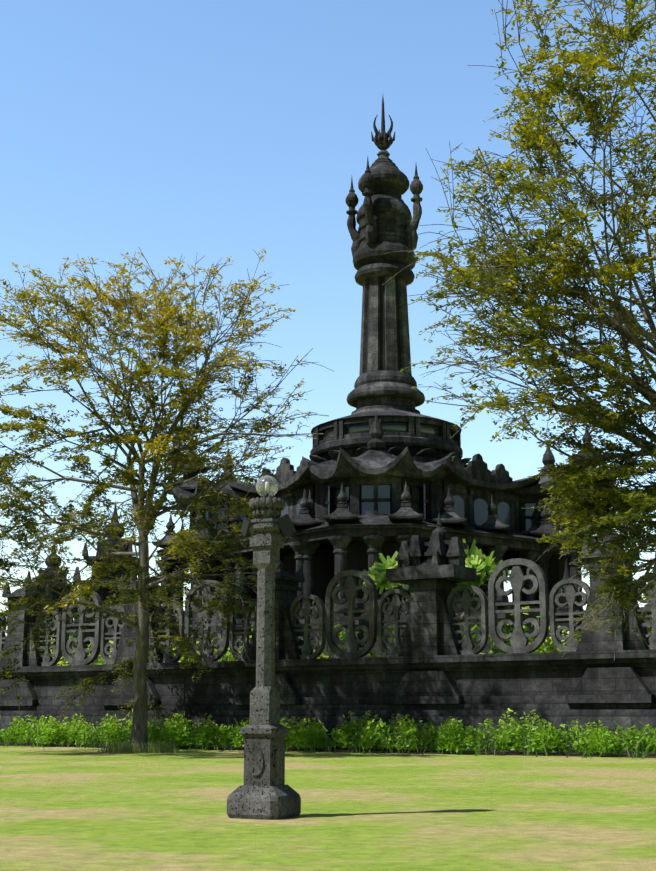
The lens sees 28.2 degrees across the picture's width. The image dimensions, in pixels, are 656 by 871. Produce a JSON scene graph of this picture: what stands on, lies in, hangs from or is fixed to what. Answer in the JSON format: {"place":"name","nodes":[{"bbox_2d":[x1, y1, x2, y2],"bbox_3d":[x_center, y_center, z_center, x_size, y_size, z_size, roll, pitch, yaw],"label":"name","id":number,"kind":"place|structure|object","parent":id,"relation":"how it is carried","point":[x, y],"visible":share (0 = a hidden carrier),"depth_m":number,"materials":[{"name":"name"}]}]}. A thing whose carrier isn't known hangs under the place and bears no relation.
{"place":"outdoors","nodes":[
{"label":"outdoors","id":0,"kind":"place"},
{"bbox_2d":[0,746,655,870],"bbox_3d":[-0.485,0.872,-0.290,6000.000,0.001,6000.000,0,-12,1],"label":"lawn","id":1,"kind":"structure","parent":0,"point":[74,809],"depth_m":12.16,"materials":[{"name":"green plant"}]},
{"bbox_2d":[98,740,179,753],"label":"lawn tufts","id":2,"kind":"object","parent":1,"relation":"on","point":[121,748],"visible":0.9,"depth_m":31.56,"materials":[{"name":"green plant"}]},
{"bbox_2d":[0,248,332,752],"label":"tree","id":3,"kind":"object","parent":1,"relation":"on","point":[84,461],"depth_m":31.99,"materials":[{"name":"green plant"}]},
{"bbox_2d":[227,518,300,819],"bbox_3d":[-0.582,2.135,12.134,0.530,2.712,0.530,-6,-13,26],"label":"stone lamp post","id":4,"kind":"object","parent":1,"relation":"on","point":[264,792],"visible":1,"depth_m":11.94,"materials":[{"name":"grey stone"}]},
{"bbox_2d":[249,497,284,518],"bbox_3d":[-0.582,0.707,12.439,0.341,0.209,0.341,0,-12,1],"label":"capital","id":5,"kind":"object","parent":4,"relation":"on","point":[264,507],"visible":0.98,"depth_m":12.32,"materials":[{"name":"grey stone"}]},
{"bbox_2d":[256,475,277,496],"bbox_3d":[-0.582,0.486,12.486,0.216,0.210,0.216,0,-12,1],"label":"lamp globe","id":6,"kind":"object","parent":5,"relation":"on","point":[267,481],"visible":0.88,"depth_m":12.44,"materials":[{"name":"glass"}]},
{"bbox_2d":[265,482,268,493],"bbox_3d":[-0.582,0.500,12.483,0.042,0.110,0.042,0,-12,1],"label":"light bulb","id":7,"kind":"object","parent":6,"relation":"in","point":[266,487],"depth_m":12.47,"materials":[{"name":"white glass"}]},
{"bbox_2d":[241,514,295,537],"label":"lamp post floodlights","id":8,"kind":"object","parent":4,"relation":"attached to","point":[285,524],"visible":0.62,"depth_m":12.35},
{"bbox_2d":[0,531,655,753],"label":"fence wall","id":9,"kind":"structure","parent":1,"relation":"on","point":[429,673],"depth_m":33.98,"materials":[{"name":"grey stone"}]},
{"bbox_2d":[0,614,7,658],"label":"fence panel","id":10,"kind":"object","parent":9,"relation":"attached to","point":[2,636],"visible":0.15,"depth_m":42.44,"materials":[{"name":"grey stone"}]},
{"bbox_2d":[35,609,61,665],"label":"fence panel","id":11,"kind":"object","parent":9,"relation":"attached to","point":[48,660],"visible":0.71,"depth_m":41.20,"materials":[{"name":"grey stone"}]},
{"bbox_2d":[61,591,102,664],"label":"fence panel","id":12,"kind":"object","parent":9,"relation":"on","point":[81,651],"visible":0.6,"depth_m":40.54,"materials":[{"name":"grey stone"}]},
{"bbox_2d":[100,605,123,663],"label":"fence panel","id":13,"kind":"object","parent":9,"relation":"attached to","point":[104,645],"visible":0.52,"depth_m":39.90,"materials":[{"name":"grey stone"}]},
{"bbox_2d":[153,602,184,662],"bbox_3d":[-4.713,5.855,38.747,1.100,1.790,0.180,-8,-14,32],"label":"fence panel","id":14,"kind":"object","parent":9,"relation":"on","point":[168,657],"visible":0.46,"depth_m":38.60,"materials":[{"name":"grey stone"}]},
{"bbox_2d":[184,580,230,661],"bbox_3d":[-3.514,5.404,38.047,1.560,2.380,0.180,-8,-14,32],"label":"fence panel","id":15,"kind":"object","parent":9,"relation":"on","point":[208,655],"visible":0.62,"depth_m":37.93,"materials":[{"name":"grey stone"}]},
{"bbox_2d":[5,501,476,651],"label":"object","id":16,"kind":"object","parent":9,"relation":"on","point":[452,556],"visible":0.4,"depth_m":34.34,"materials":[{"name":"stone"}]},
{"bbox_2d":[229,598,256,660],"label":"fence panel","id":17,"kind":"object","parent":9,"relation":"on","point":[234,647],"visible":0.5,"depth_m":37.26,"materials":[{"name":"grey stone"}]},
{"bbox_2d":[289,594,325,658],"bbox_3d":[-0.571,5.294,36.115,1.100,1.790,0.180,-8,-14,32],"label":"fence panel","id":18,"kind":"object","parent":9,"relation":"on","point":[307,608],"visible":0.92,"depth_m":36.01,"materials":[{"name":"grey stone"}]},
{"bbox_2d":[325,570,377,657],"bbox_3d":[0.629,4.843,35.415,1.560,2.380,0.180,-8,-14,32],"label":"fence panel","id":19,"kind":"object","parent":9,"relation":"on","point":[351,588],"visible":1,"depth_m":35.36,"materials":[{"name":"grey stone"}]},
{"bbox_2d":[377,589,410,656],"bbox_3d":[1.828,4.968,34.591,1.100,1.790,0.180,-8,-14,32],"label":"fence panel","id":20,"kind":"object","parent":9,"relation":"on","point":[397,602],"visible":0.65,"depth_m":34.63,"materials":[{"name":"grey stone"}]},
{"bbox_2d":[446,585,488,654],"bbox_3d":[3.572,4.732,33.483,1.100,1.790,0.180,-8,-14,32],"label":"fence panel","id":21,"kind":"object","parent":9,"relation":"on","point":[466,599],"visible":0.96,"depth_m":33.38,"materials":[{"name":"grey stone"}]},
{"bbox_2d":[488,558,548,652],"bbox_3d":[4.771,4.281,32.782,1.560,2.380,0.180,-8,-14,32],"label":"fence panel","id":22,"kind":"object","parent":9,"relation":"on","point":[517,578],"visible":1,"depth_m":32.72,"materials":[{"name":"grey stone"}]},
{"bbox_2d":[549,579,589,651],"bbox_3d":[5.970,4.407,31.959,1.100,1.790,0.180,-8,-14,32],"label":"fence panel","id":23,"kind":"object","parent":9,"relation":"on","point":[571,594],"visible":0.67,"depth_m":31.99,"materials":[{"name":"grey stone"}]},
{"bbox_2d":[630,575,655,649],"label":"fence panel","id":24,"kind":"object","parent":9,"relation":"on","point":[651,636],"visible":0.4,"depth_m":30.84,"materials":[{"name":"grey stone"}]},
{"bbox_2d":[0,743,655,757],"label":"hedge soil bed","id":25,"kind":"object","parent":1,"relation":"on","point":[440,752],"depth_m":31.68,"materials":[{"name":"brown soil"}]},
{"bbox_2d":[0,708,655,758],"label":"hedge shrubs","id":26,"kind":"object","parent":25,"relation":"on","point":[368,737],"visible":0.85,"depth_m":32.28,"materials":[{"name":"green plant"}]},
{"bbox_2d":[152,413,617,644],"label":"monument building","id":27,"kind":"structure","parent":1,"relation":"on","point":[444,479],"depth_m":79.73,"materials":[{"name":"grey stone"}]},
{"bbox_2d":[204,484,555,534],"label":"monument windows","id":28,"kind":"structure","parent":27,"relation":"attached to","point":[480,506],"depth_m":80.64,"materials":[{"name":"grey glass"}]},
{"bbox_2d":[201,541,569,610],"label":"monument interior","id":29,"kind":"object","parent":27,"relation":"attached to","point":[324,564],"visible":0.04,"depth_m":81.36,"materials":[{"name":"black stone"}]},
{"bbox_2d":[0,0,655,634],"label":"sky","id":30,"kind":"structure","parent":0,"point":[214,130],"materials":[{"name":"blue"}]},
{"bbox_2d":[310,96,462,460],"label":"monument tower","id":31,"kind":"structure","parent":0,"point":[386,221],"depth_m":90.41,"materials":[{"name":"grey stone"}]},
{"bbox_2d":[366,277,401,371],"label":"monument tower shaft","id":32,"kind":"object","parent":31,"relation":"attached to","point":[382,323],"visible":0.1,"depth_m":90.16,"materials":[{"name":"grey stone"}]},
{"bbox_2d":[359,276,411,375],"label":"monument tower ribs","id":33,"kind":"object","parent":31,"relation":"attached to","point":[391,354],"visible":0.6,"depth_m":90.18,"materials":[{"name":"grey stone"}]},
{"bbox_2d":[324,422,453,439],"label":"monument tower windows","id":34,"kind":"structure","parent":31,"relation":"attached to","point":[387,427],"depth_m":85.62,"materials":[{"name":"grey glass"}]},
{"bbox_2d":[362,539,509,626],"bbox_3d":[3.151,4.674,36.733,4.268,3.552,3.057,-9,-15,37],"label":"plant","id":35,"kind":"object","parent":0,"point":[473,559],"depth_m":36.46,"materials":[{"name":"green plant"}]},
{"bbox_2d":[384,0,655,660],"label":"tree","id":36,"kind":"object","parent":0,"point":[622,472],"depth_m":24.35,"materials":[{"name":"green plant"}]},
{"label":"inner yard ground","id":37,"kind":"structure","parent":0,"visible":0},
{"bbox_2d":[45,606,651,665],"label":"yard shrubs","id":38,"kind":"object","parent":37,"relation":"on","point":[542,648],"visible":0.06,"depth_m":36.12,"materials":[{"name":"green plant"}]},
{"bbox_2d":[45,553,655,665],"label":"shrubs","id":39,"kind":"object","parent":37,"relation":"on","point":[487,648],"visible":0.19,"depth_m":41.81,"materials":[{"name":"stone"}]}
]}

